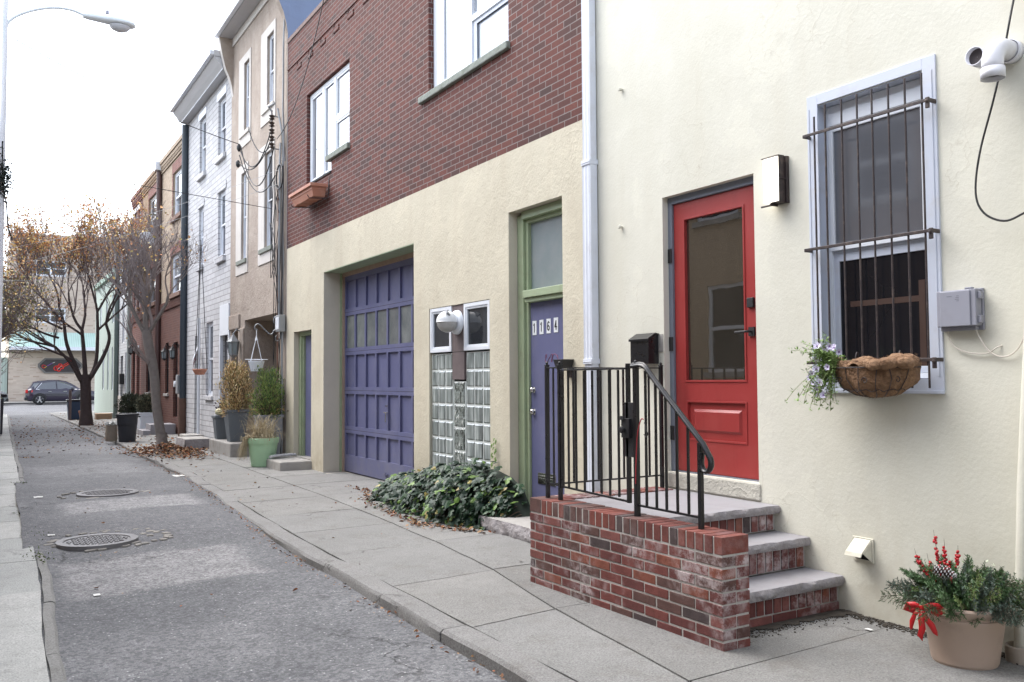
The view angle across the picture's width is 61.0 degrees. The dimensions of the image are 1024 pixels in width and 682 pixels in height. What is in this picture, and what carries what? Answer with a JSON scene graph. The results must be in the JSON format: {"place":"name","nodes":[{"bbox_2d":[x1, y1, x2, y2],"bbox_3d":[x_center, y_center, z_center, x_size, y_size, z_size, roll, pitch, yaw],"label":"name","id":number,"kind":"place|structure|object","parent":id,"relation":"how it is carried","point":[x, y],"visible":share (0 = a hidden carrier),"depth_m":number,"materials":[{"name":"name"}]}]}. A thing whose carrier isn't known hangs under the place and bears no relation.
{"place":"outdoors","nodes":[
{"label":"outdoors","id":0,"kind":"place"},
{"bbox_2d":[0,414,49,681],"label":"pavement","id":1,"kind":"structure","parent":0,"point":[22,655],"depth_m":5.97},
{"bbox_2d":[0,393,6,434],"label":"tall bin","id":2,"kind":"object","parent":1,"relation":"on","point":[3,395],"visible":0.87,"depth_m":23.88,"materials":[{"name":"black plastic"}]},
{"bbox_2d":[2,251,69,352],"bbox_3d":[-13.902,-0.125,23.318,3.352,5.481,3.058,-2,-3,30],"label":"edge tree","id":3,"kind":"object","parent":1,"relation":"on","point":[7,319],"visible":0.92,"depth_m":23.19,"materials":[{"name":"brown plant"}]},
{"bbox_2d":[0,0,135,403],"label":"street lamp","id":4,"kind":"object","parent":1,"relation":"on","point":[119,24],"visible":1,"depth_m":13.96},
{"bbox_2d":[0,141,14,239],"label":"dark creeper","id":5,"kind":"object","parent":4,"relation":"hanging from","point":[6,175],"visible":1,"depth_m":13.87,"materials":[{"name":"black plant"}]},
{"bbox_2d":[3,403,93,411],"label":"cross street","id":6,"kind":"structure","parent":0,"point":[33,407],"depth_m":49.58,"materials":[{"name":"asphalt"}]},
{"bbox_2d":[4,401,93,404],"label":"kerb","id":7,"kind":"structure","parent":6,"relation":"on","point":[34,403],"depth_m":57.43,"materials":[{"name":"concrete"}]},
{"bbox_2d":[24,380,93,404],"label":"parked car","id":8,"kind":"object","parent":6,"relation":"on","point":[41,392],"visible":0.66,"depth_m":55.80,"materials":[{"name":"grey metal"}]},
{"bbox_2d":[0,0,235,356],"label":"sky","id":9,"kind":"structure","parent":0,"point":[57,118],"materials":[{"name":"white"}]},
{"bbox_2d":[113,392,141,412],"bbox_3d":[-12.057,2.147,27.449,0.966,1.170,0.923,1,-3,-31],"label":"shrub","id":10,"kind":"object","parent":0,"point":[126,405],"visible":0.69,"depth_m":27.28,"materials":[{"name":"green plant"}]},
{"bbox_2d":[3,410,506,681],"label":"road","id":11,"kind":"structure","parent":0,"point":[134,621],"depth_m":6.16,"materials":[{"name":"asphalt"}]},
{"bbox_2d":[7,415,66,681],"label":"kerb","id":12,"kind":"structure","parent":11,"relation":"on","point":[55,664],"depth_m":5.45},
{"bbox_2d":[11,412,172,457],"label":"fallen leaves","id":13,"kind":"object","parent":11,"relation":"on","point":[71,434],"visible":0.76,"depth_m":24.14,"materials":[{"name":"brown plant"}]},
{"bbox_2d":[55,533,138,550],"bbox_3d":[-3.812,1.841,7.996,0.700,0.040,0.700,1,-3,-31],"label":"manhole cover","id":14,"kind":"object","parent":11,"relation":"on","point":[94,541],"visible":1,"depth_m":7.91,"materials":[{"name":"metal"}]},
{"bbox_2d":[76,489,138,497],"bbox_3d":[-5.208,1.964,11.206,0.740,0.040,0.740,1,-3,-31],"label":"manhole cover","id":15,"kind":"object","parent":11,"relation":"on","point":[105,493],"visible":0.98,"depth_m":11.14,"materials":[{"name":"metal"}]},
{"bbox_2d":[43,528,173,552],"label":"stone setts","id":16,"kind":"structure","parent":11,"relation":"on","point":[166,535],"depth_m":8.13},
{"bbox_2d":[49,413,574,681],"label":"kerb","id":17,"kind":"structure","parent":11,"relation":"on","point":[511,664],"depth_m":5.66,"materials":[{"name":"concrete"}]},
{"bbox_2d":[105,421,117,441],"bbox_3d":[-9.780,2.196,21.266,0.324,0.500,0.344,1,-3,-31],"label":"paper bag","id":18,"kind":"object","parent":17,"relation":"on","point":[111,431],"visible":0.96,"depth_m":21.14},
{"bbox_2d":[143,460,503,679],"bbox_3d":[-3.425,1.950,10.239,0.289,0.109,14.778,1,-3,-29],"label":"gutter debris","id":19,"kind":"object","parent":11,"relation":"on","point":[417,630],"visible":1,"depth_m":7.15,"materials":[{"name":"brown plant"}]},
{"label":"joint dirt","id":20,"kind":"structure","parent":11,"relation":"on","visible":0},
{"bbox_2d":[1,180,151,426],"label":"autumn tree","id":21,"kind":"object","parent":20,"relation":"on","point":[84,380],"visible":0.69,"depth_m":28.85,"materials":[{"name":"brown plant"}]},
{"bbox_2d":[55,413,687,681],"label":"pavement","id":22,"kind":"structure","parent":0,"point":[467,591],"depth_m":6.49,"materials":[{"name":"concrete"}]},
{"bbox_2d":[66,399,79,419],"bbox_3d":[-16.964,2.651,33.718,0.580,0.775,0.580,1,-3,-31],"label":"blue bin","id":23,"kind":"object","parent":22,"relation":"on","point":[75,409],"visible":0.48,"depth_m":33.52,"materials":[{"name":"plastic"}]},
{"bbox_2d":[95,413,111,419],"bbox_3d":[-15.921,2.929,33.871,0.550,0.220,0.600,1,-3,-31],"label":"brick step","id":24,"kind":"object","parent":22,"relation":"on","point":[103,415],"visible":0.95,"depth_m":33.66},
{"bbox_2d":[114,413,140,441],"bbox_3d":[-9.295,2.092,21.014,0.522,0.680,0.522,-1,-3,14],"label":"black bin","id":25,"kind":"object","parent":22,"relation":"on","point":[127,423],"visible":1,"depth_m":20.84,"materials":[{"name":"plastic"}]},
{"bbox_2d":[83,201,213,452],"bbox_3d":[-7.623,-0.314,18.140,3.119,5.345,1.885,-2,-3,30],"label":"alley tree","id":26,"kind":"object","parent":22,"relation":"on","point":[141,259],"visible":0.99,"depth_m":17.99,"materials":[{"name":"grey plant"}]},
{"bbox_2d":[110,441,223,464],"bbox_3d":[-6.639,2.149,17.295,2.169,0.288,5.879,1,-3,-31],"label":"leaf pile","id":27,"kind":"object","parent":22,"relation":"on","point":[188,451],"visible":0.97,"depth_m":17.24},
{"bbox_2d":[176,436,210,448],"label":"stone block","id":28,"kind":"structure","parent":22,"relation":"on","point":[198,442],"depth_m":18.56,"materials":[{"name":"concrete"}]},
{"bbox_2d":[92,412,1023,681],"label":"house apron","id":29,"kind":"object","parent":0,"point":[840,648],"visible":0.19,"depth_m":4.78,"materials":[{"name":"concrete"}]},
{"bbox_2d":[93,270,118,412],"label":"green boarded house","id":30,"kind":"structure","parent":29,"relation":"on","point":[103,390],"depth_m":38.60,"materials":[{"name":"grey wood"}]},
{"bbox_2d":[117,227,131,413],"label":"white sided house","id":31,"kind":"structure","parent":29,"relation":"on","point":[122,354],"depth_m":33.86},
{"bbox_2d":[113,248,119,417],"bbox_3d":[-15.753,-0.356,34.657,0.180,6.950,0.180,1,-3,-31],"label":"downspout","id":32,"kind":"object","parent":31,"relation":"attached to","point":[116,357],"visible":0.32,"depth_m":34.55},
{"bbox_2d":[126,272,131,394],"bbox_3d":[-13.962,-0.647,31.719,0.140,7.250,0.140,1,-3,-31],"label":"downspout","id":33,"kind":"object","parent":31,"relation":"attached to","point":[128,371],"depth_m":31.61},
{"bbox_2d":[131,188,142,394],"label":"red brick house","id":34,"kind":"structure","parent":29,"relation":"on","point":[136,369],"depth_m":30.68,"materials":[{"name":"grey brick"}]},
{"bbox_2d":[133,393,153,428],"bbox_3d":[-10.926,2.088,26.003,0.771,1.146,0.754,-1,-3,10],"label":"white box planter","id":35,"kind":"object","parent":29,"relation":"on","point":[143,405],"visible":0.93,"depth_m":25.80,"materials":[{"name":"plastic"}]},
{"bbox_2d":[140,170,156,404],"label":"sooty brick house","id":36,"kind":"structure","parent":29,"relation":"on","point":[149,196],"depth_m":28.69,"materials":[{"name":"brown brick"}]},
{"bbox_2d":[151,195,155,232],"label":"window","id":37,"kind":"structure","parent":36,"relation":"in","point":[153,199],"depth_m":28.47,"materials":[{"name":"white glass"}]},
{"bbox_2d":[137,423,175,435],"bbox_3d":[-9.812,2.438,24.021,0.850,0.300,1.000,1,-3,-31],"label":"door step","id":38,"kind":"object","parent":29,"relation":"on","point":[170,428],"depth_m":23.79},
{"bbox_2d":[159,134,181,433],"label":"buff brick house","id":39,"kind":"structure","parent":29,"relation":"on","point":[171,165],"depth_m":25.11,"materials":[{"name":"brown brick"}]},
{"bbox_2d":[155,170,161,373],"bbox_3d":[-10.797,-1.245,26.527,0.160,7.950,0.160,1,-3,-31],"label":"downspout","id":40,"kind":"object","parent":39,"relation":"attached to","point":[158,276],"visible":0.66,"depth_m":26.49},
{"bbox_2d":[169,253,180,299],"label":"window","id":41,"kind":"structure","parent":39,"relation":"in","point":[176,272],"depth_m":24.78,"materials":[{"name":"white plastic"}]},
{"bbox_2d":[169,168,181,223],"bbox_3d":[-9.369,-4.127,24.475,0.230,1.450,1.580,1,-3,-31],"label":"window","id":42,"kind":"structure","parent":39,"relation":"in","point":[178,175],"depth_m":24.81,"materials":[{"name":"glass"}]},
{"bbox_2d":[170,49,231,437],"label":"white stone house","id":43,"kind":"structure","parent":29,"relation":"on","point":[203,101],"depth_m":20.93,"materials":[{"name":"grey stone"}]},
{"bbox_2d":[178,125,188,435],"bbox_3d":[-8.731,-1.607,23.138,0.212,8.350,0.213,1,-3,-31],"label":"downspout","id":44,"kind":"object","parent":43,"relation":"attached to","point":[183,323],"visible":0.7,"depth_m":23.06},
{"bbox_2d":[197,318,200,433],"bbox_3d":[-7.692,0.960,21.340,0.070,3.050,0.070,1,-3,-31],"label":"downspout","id":45,"kind":"object","parent":43,"relation":"attached to","point":[198,396],"visible":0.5,"depth_m":21.31,"materials":[{"name":"white plastic"}]},
{"bbox_2d":[192,242,206,374],"bbox_3d":[-7.162,-0.774,19.988,0.340,3.110,0.340,1,-3,-31],"label":"hanging bowl","id":46,"kind":"object","parent":43,"relation":"hanging from","point":[197,371],"visible":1,"depth_m":20.00,"materials":[{"name":"ceramic"}]},
{"bbox_2d":[195,208,203,271],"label":"window","id":47,"kind":"structure","parent":43,"relation":"in","point":[202,212],"depth_m":21.95,"materials":[{"name":"white plastic"}]},
{"bbox_2d":[196,118,205,181],"bbox_3d":[-7.708,-4.826,21.788,0.215,1.570,0.830,1,-3,-31],"label":"window","id":48,"kind":"structure","parent":43,"relation":"in","point":[203,173],"depth_m":21.99,"materials":[{"name":"glass"}]},
{"bbox_2d":[203,322,212,399],"bbox_3d":[-7.162,0.470,20.731,0.195,1.870,0.850,1,-3,-31],"label":"window","id":49,"kind":"structure","parent":43,"relation":"in","point":[210,359],"depth_m":20.97,"materials":[{"name":"white plastic"}]},
{"bbox_2d":[214,97,225,164],"bbox_3d":[-6.644,-4.874,20.036,0.215,1.500,0.850,1,-3,-31],"label":"window","id":50,"kind":"structure","parent":43,"relation":"in","point":[222,156],"depth_m":20.22,"materials":[{"name":"white plastic"}]},
{"bbox_2d":[214,190,225,264],"bbox_3d":[-6.603,-2.618,19.895,0.215,1.660,0.830,1,-3,-31],"label":"window","id":51,"kind":"structure","parent":43,"relation":"in","point":[222,257],"depth_m":20.10,"materials":[{"name":"white plastic"}]},
{"bbox_2d":[209,438,249,456],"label":"concrete block","id":52,"kind":"structure","parent":29,"relation":"on","point":[226,448],"depth_m":16.83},
{"bbox_2d":[211,398,226,438],"bbox_3d":[-5.986,1.599,18.032,0.433,0.842,0.463,1,-3,-31],"label":"planter","id":53,"kind":"object","parent":52,"relation":"on","point":[219,427],"visible":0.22,"depth_m":17.82,"materials":[{"name":"grey stone"}]},
{"bbox_2d":[215,359,255,441],"bbox_3d":[-5.422,1.145,17.195,0.776,1.668,0.814,1,-3,-31],"label":"tall planter","id":54,"kind":"object","parent":52,"relation":"on","point":[235,414],"visible":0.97,"depth_m":17.07,"materials":[{"name":"grey stone"}]},
{"bbox_2d":[237,414,288,466],"bbox_3d":[-4.220,1.678,14.725,0.875,0.892,0.894,0,-3,1],"label":"green pot","id":55,"kind":"object","parent":29,"relation":"on","point":[262,442],"visible":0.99,"depth_m":14.58,"materials":[{"name":"ceramic"}]},
{"bbox_2d":[245,365,287,453],"bbox_3d":[-4.370,1.286,15.456,0.862,1.740,0.983,1,-3,-31],"label":"grey planter","id":56,"kind":"object","parent":29,"relation":"on","point":[269,404],"visible":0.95,"depth_m":15.32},
{"bbox_2d":[214,0,321,453],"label":"rose stucco house","id":57,"kind":"structure","parent":29,"relation":"on","point":[248,34],"depth_m":17.55,"materials":[{"name":"paint"}]},
{"bbox_2d":[227,329,239,357],"bbox_3d":[-5.755,0.054,18.075,0.344,0.626,0.238,1,-3,-31],"label":"wall lantern","id":58,"kind":"object","parent":57,"relation":"attached to","point":[233,341],"depth_m":17.99,"materials":[{"name":"grey metal"}]},
{"bbox_2d":[243,174,245,257],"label":"window","id":59,"kind":"structure","parent":57,"relation":"in","point":[244,238],"depth_m":18.31,"materials":[{"name":"white plastic"}]},
{"bbox_2d":[246,62,248,127],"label":"window","id":60,"kind":"structure","parent":57,"relation":"in","point":[247,109],"depth_m":18.28,"materials":[{"name":"white plastic"}]},
{"bbox_2d":[236,102,284,192],"bbox_3d":[-4.769,-3.547,16.345,0.227,1.557,1.937,2,-4,-45],"label":"insulator rack","id":61,"kind":"object","parent":57,"relation":"attached to","point":[271,137],"visible":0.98,"depth_m":16.01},
{"bbox_2d":[15,39,237,143],"bbox_3d":[-6.673,-4.357,15.506,0.014,0.965,3.984,-3,-3,43],"label":"overhead wire","id":62,"kind":"object","parent":61,"relation":"attached to","point":[121,95],"visible":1,"depth_m":15.27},
{"bbox_2d":[245,316,280,370],"bbox_3d":[-4.471,0.046,15.576,0.610,0.996,0.287,1,-3,-31],"label":"hanging basket","id":63,"kind":"object","parent":57,"relation":"attached to","point":[253,365],"visible":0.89,"depth_m":15.46,"materials":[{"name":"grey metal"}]},
{"bbox_2d":[267,152,272,245],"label":"window","id":64,"kind":"structure","parent":57,"relation":"in","point":[269,176],"depth_m":16.79,"materials":[{"name":"glass"}]},
{"bbox_2d":[270,34,273,101],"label":"window","id":65,"kind":"structure","parent":57,"relation":"in","point":[272,37],"depth_m":16.79,"materials":[{"name":"white plastic"}]},
{"bbox_2d":[270,20,284,453],"bbox_3d":[-4.241,-1.935,15.738,0.136,8.101,0.704,1,-3,-31],"label":"cable bundle","id":66,"kind":"object","parent":57,"relation":"attached to","point":[279,246],"visible":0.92,"depth_m":15.66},
{"bbox_2d":[275,315,284,331],"bbox_3d":[-4.141,-0.313,15.537,0.120,0.300,0.240,1,-3,-31],"label":"phone box","id":67,"kind":"object","parent":57,"relation":"attached to","point":[279,323],"visible":1,"depth_m":15.44,"materials":[{"name":"white plastic"}]},
{"bbox_2d":[266,456,311,470],"bbox_3d":[-3.749,2.063,14.484,0.540,0.195,1.050,1,-3,-31],"label":"concrete step","id":68,"kind":"object","parent":29,"relation":"on","point":[288,463],"visible":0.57,"depth_m":14.11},
{"bbox_2d":[344,485,495,533],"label":"dry leaves","id":69,"kind":"object","parent":29,"relation":"on","point":[414,520],"visible":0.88,"depth_m":8.88,"materials":[{"name":"brown plant"}]},
{"bbox_2d":[286,0,584,503],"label":"garage building","id":70,"kind":"structure","parent":29,"relation":"on","point":[438,144],"depth_m":10.49,"materials":[{"name":"paint"}]},
{"bbox_2d":[277,0,323,138],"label":"overhead wire","id":71,"kind":"object","parent":70,"relation":"attached to","point":[305,71],"visible":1,"depth_m":14.56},
{"bbox_2d":[305,335,310,456],"bbox_3d":[-3.344,0.926,14.685,0.040,2.060,0.780,1,-3,-31],"label":"side door","id":72,"kind":"structure","parent":70,"relation":"in","point":[308,338],"depth_m":14.87,"materials":[{"name":"purple paint"}]},
{"bbox_2d":[289,179,328,207],"bbox_3d":[-3.283,-2.377,14.049,0.326,0.319,1.130,1,-3,-31],"label":"wall planter","id":73,"kind":"object","parent":70,"relation":"attached to","point":[308,194],"visible":1,"depth_m":13.79,"materials":[{"name":"ceramic"}]},
{"bbox_2d":[310,62,349,181],"bbox_3d":[-2.886,-3.417,13.859,0.225,1.580,2.040,1,-3,-31],"label":"window","id":74,"kind":"structure","parent":70,"relation":"in","point":[329,105],"depth_m":13.92,"materials":[{"name":"white plastic"}]},
{"bbox_2d":[345,257,413,479],"bbox_3d":[-1.824,0.449,12.475,0.072,3.080,3.270,1,-3,-31],"label":"garage door","id":75,"kind":"structure","parent":70,"relation":"in","point":[379,302],"depth_m":12.68,"materials":[{"name":"purple paint"}]},
{"bbox_2d":[436,310,462,334],"bbox_3d":[-0.730,-0.214,9.840,0.261,0.278,0.278,1,-3,-31],"label":"globe lamp","id":76,"kind":"object","parent":70,"relation":"attached to","point":[448,321],"visible":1,"depth_m":9.78,"materials":[{"name":"white glass"}]},
{"bbox_2d":[430,300,489,471],"bbox_3d":[-0.583,0.635,9.871,0.067,2.105,1.470,1,-3,-31],"label":"block window","id":77,"kind":"structure","parent":70,"relation":"in","point":[460,362],"depth_m":9.80,"materials":[{"name":"clear glass"}]},
{"bbox_2d":[418,0,509,104],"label":"window","id":78,"kind":"structure","parent":70,"relation":"in","point":[469,34],"depth_m":10.05,"materials":[{"name":"white plastic"}]},
{"bbox_2d":[529,298,564,496],"bbox_3d":[0.390,0.634,8.498,0.090,2.074,0.755,1,-3,-31],"label":"entry door","id":79,"kind":"structure","parent":70,"relation":"in","point":[546,316],"depth_m":8.64,"materials":[{"name":"purple paint"}]},
{"bbox_2d":[553,359,573,377],"bbox_3d":[0.473,0.252,7.943,0.136,0.168,0.147,1,-3,-31],"label":"mailbox","id":80,"kind":"object","parent":70,"relation":"attached to","point":[566,362],"visible":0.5,"depth_m":7.90,"materials":[{"name":"brown metal"}]},
{"bbox_2d":[366,438,530,529],"bbox_3d":[-0.975,1.498,9.585,0.871,0.918,3.498,1,-3,-31],"label":"ivy bush","id":81,"kind":"object","parent":29,"relation":"on","point":[467,495],"visible":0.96,"depth_m":8.79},
{"bbox_2d":[478,515,530,542],"bbox_3d":[0.315,1.761,7.956,0.581,0.175,1.600,1,-3,-31],"label":"stone step","id":82,"kind":"object","parent":29,"relation":"on","point":[519,528],"visible":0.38,"depth_m":8.09,"materials":[{"name":"concrete"}]},
{"bbox_2d":[530,487,844,651],"bbox_3d":[1.147,1.444,5.739,1.228,0.702,1.904,1,-3,-31],"label":"brick stoop","id":83,"kind":"object","parent":29,"relation":"on","point":[682,575],"visible":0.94,"depth_m":5.32,"materials":[{"name":"brick"}]},
{"bbox_2d":[544,360,713,529],"bbox_3d":[1.116,0.616,5.810,1.151,0.985,1.670,1,-3,-31],"label":"stoop railing","id":84,"kind":"object","parent":83,"relation":"on","point":[628,429],"visible":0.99,"depth_m":5.61,"materials":[{"name":"metal"}]},
{"bbox_2d":[595,0,1023,651],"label":"cream house","id":85,"kind":"structure","parent":29,"relation":"on","point":[707,266],"depth_m":5.63,"materials":[{"name":"paint"}]},
{"bbox_2d":[581,0,599,491],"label":"downspout","id":86,"kind":"object","parent":85,"relation":"attached to","point":[589,163],"visible":0.93,"depth_m":7.63,"materials":[{"name":"paint"}]},
{"bbox_2d":[628,333,662,363],"bbox_3d":[1.072,0.061,6.975,0.124,0.247,0.280,1,-3,-31],"label":"mailbox","id":87,"kind":"object","parent":85,"relation":"attached to","point":[646,348],"visible":0.94,"depth_m":6.92,"materials":[{"name":"black paint"}]},
{"bbox_2d":[674,185,758,479],"bbox_3d":[1.506,-0.053,6.504,0.115,2.094,0.864,1,-3,-31],"label":"door","id":88,"kind":"structure","parent":85,"relation":"in","point":[715,293],"depth_m":6.50,"materials":[{"name":"red paint"}]},
{"bbox_2d":[761,154,789,207],"bbox_3d":[1.775,-1.075,5.878,0.099,0.340,0.166,1,-3,-31],"label":"wall sconce","id":89,"kind":"object","parent":85,"relation":"attached to","point":[776,179],"depth_m":5.83,"materials":[{"name":"white"}]},
{"bbox_2d":[844,536,874,563],"bbox_3d":[2.094,1.267,5.264,0.110,0.144,0.145,1,-3,-31],"label":"vent hood","id":90,"kind":"object","parent":85,"relation":"attached to","point":[860,548],"visible":1,"depth_m":5.25,"materials":[{"name":"beige paint"}]},
{"bbox_2d":[802,73,943,387],"bbox_3d":[2.138,-0.614,5.245,0.096,1.790,0.895,1,-3,-31],"label":"window grille","id":91,"kind":"object","parent":85,"relation":"attached to","point":[930,231],"depth_m":5.18,"materials":[{"name":"brown metal"}]},
{"bbox_2d":[833,350,921,399],"bbox_3d":[2.077,0.203,5.076,0.270,0.293,0.600,1,-3,-31],"label":"window basket","id":92,"kind":"object","parent":91,"relation":"hanging from","point":[894,374],"depth_m":4.97,"materials":[{"name":"wicker"}]},
{"bbox_2d":[785,331,845,410],"bbox_3d":[1.873,0.183,5.315,0.317,0.485,0.355,1,-3,-31],"label":"petunia","id":93,"kind":"object","parent":92,"relation":"in","point":[829,359],"visible":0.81,"depth_m":5.26,"materials":[{"name":"green plant"}]},
{"bbox_2d":[807,54,944,393],"bbox_3d":[2.247,-0.649,5.328,0.190,1.931,0.910,1,-3,-31],"label":"window","id":94,"kind":"structure","parent":85,"relation":"in","point":[927,64],"depth_m":5.34,"materials":[{"name":"metal"}]},
{"bbox_2d":[937,287,984,331],"bbox_3d":[2.451,-0.175,4.751,0.083,0.235,0.250,1,-3,-31],"label":"utility box","id":95,"kind":"object","parent":85,"relation":"attached to","point":[961,310],"visible":1,"depth_m":4.71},
{"bbox_2d":[976,330,1023,357],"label":"white cable","id":96,"kind":"object","parent":95,"relation":"attached to","point":[998,355],"visible":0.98,"depth_m":4.58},
{"bbox_2d":[974,0,1023,221],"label":"black cable","id":97,"kind":"object","parent":85,"relation":"attached to","point":[980,149],"visible":0.86,"depth_m":4.57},
{"bbox_2d":[980,38,1023,82],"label":"exhaust elbow","id":98,"kind":"object","parent":85,"relation":"attached to","point":[998,53],"visible":1,"depth_m":4.46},
{"bbox_2d":[965,46,984,68],"bbox_3d":[2.514,-1.499,4.629,0.190,0.100,0.100,1,-3,-31],"label":"exhaust stub","id":99,"kind":"object","parent":98,"relation":"attached to","point":[973,56],"visible":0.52,"depth_m":4.60,"materials":[{"name":"white plastic"}]},
{"bbox_2d":[1004,337,1023,665],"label":"downpipe","id":100,"kind":"object","parent":85,"relation":"attached to","point":[1014,651],"visible":0.94,"depth_m":4.39,"materials":[{"name":"metal"}]},
{"bbox_2d":[749,609,1017,664],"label":"soil litter","id":101,"kind":"object","parent":29,"relation":"on","point":[842,613],"visible":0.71,"depth_m":5.12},
{"bbox_2d":[879,554,1023,670],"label":"winter pot","id":102,"kind":"object","parent":29,"relation":"on","point":[982,608],"visible":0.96,"depth_m":4.28,"materials":[{"name":"beige plastic"}]},
{"bbox_2d":[903,602,944,640],"bbox_3d":[2.059,1.398,4.336,0.204,0.195,0.027,-2,-3,32],"label":"red bow","id":103,"kind":"object","parent":102,"relation":"attached to","point":[922,627],"visible":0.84,"depth_m":4.33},
{"bbox_2d":[914,530,960,590],"bbox_3d":[2.184,1.153,4.454,0.222,0.360,0.061,-3,-3,42],"label":"berry sprig","id":104,"kind":"object","parent":102,"relation":"in","point":[944,555],"visible":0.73,"depth_m":4.45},
{"bbox_2d":[932,565,956,579],"bbox_3d":[2.162,1.157,4.352,0.078,0.074,0.109,1,-3,-31],"label":"pine cone","id":105,"kind":"object","parent":102,"relation":"on","point":[939,571],"visible":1,"depth_m":4.35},
{"label":"ground","id":106,"kind":"structure","parent":0,"visible":0},
{"bbox_2d":[1,357,7,392],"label":"pale green shop","id":107,"kind":"structure","parent":106,"relation":"on","point":[4,382],"depth_m":60.60,"materials":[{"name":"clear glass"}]},
{"bbox_2d":[5,232,114,401],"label":"corner club","id":108,"kind":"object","parent":106,"relation":"on","point":[24,375],"visible":0.15,"depth_m":62.06,"materials":[{"name":"brick"}]},
{"bbox_2d":[35,307,65,322],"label":"window","id":109,"kind":"structure","parent":108,"relation":"in","point":[64,315],"depth_m":62.06,"materials":[{"name":"white plastic"}]},
{"bbox_2d":[35,261,65,276],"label":"window","id":110,"kind":"structure","parent":108,"relation":"in","point":[49,270],"depth_m":62.27,"materials":[{"name":"white plastic"}]},
{"bbox_2d":[38,358,81,372],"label":"guitar sign","id":111,"kind":"object","parent":108,"relation":"attached to","point":[53,365],"visible":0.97,"depth_m":62.02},
{"bbox_3d":[-9.471,-0.933,8.054,6.140,5.890,5.490,1,-3,-31],"label":"opposite stucco house","id":112,"kind":"object","parent":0,"visible":0},
{"bbox_2d":[0,159,271,208],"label":"overhead wire","id":113,"kind":"object","parent":112,"relation":"attached to","point":[130,183],"visible":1,"depth_m":13.72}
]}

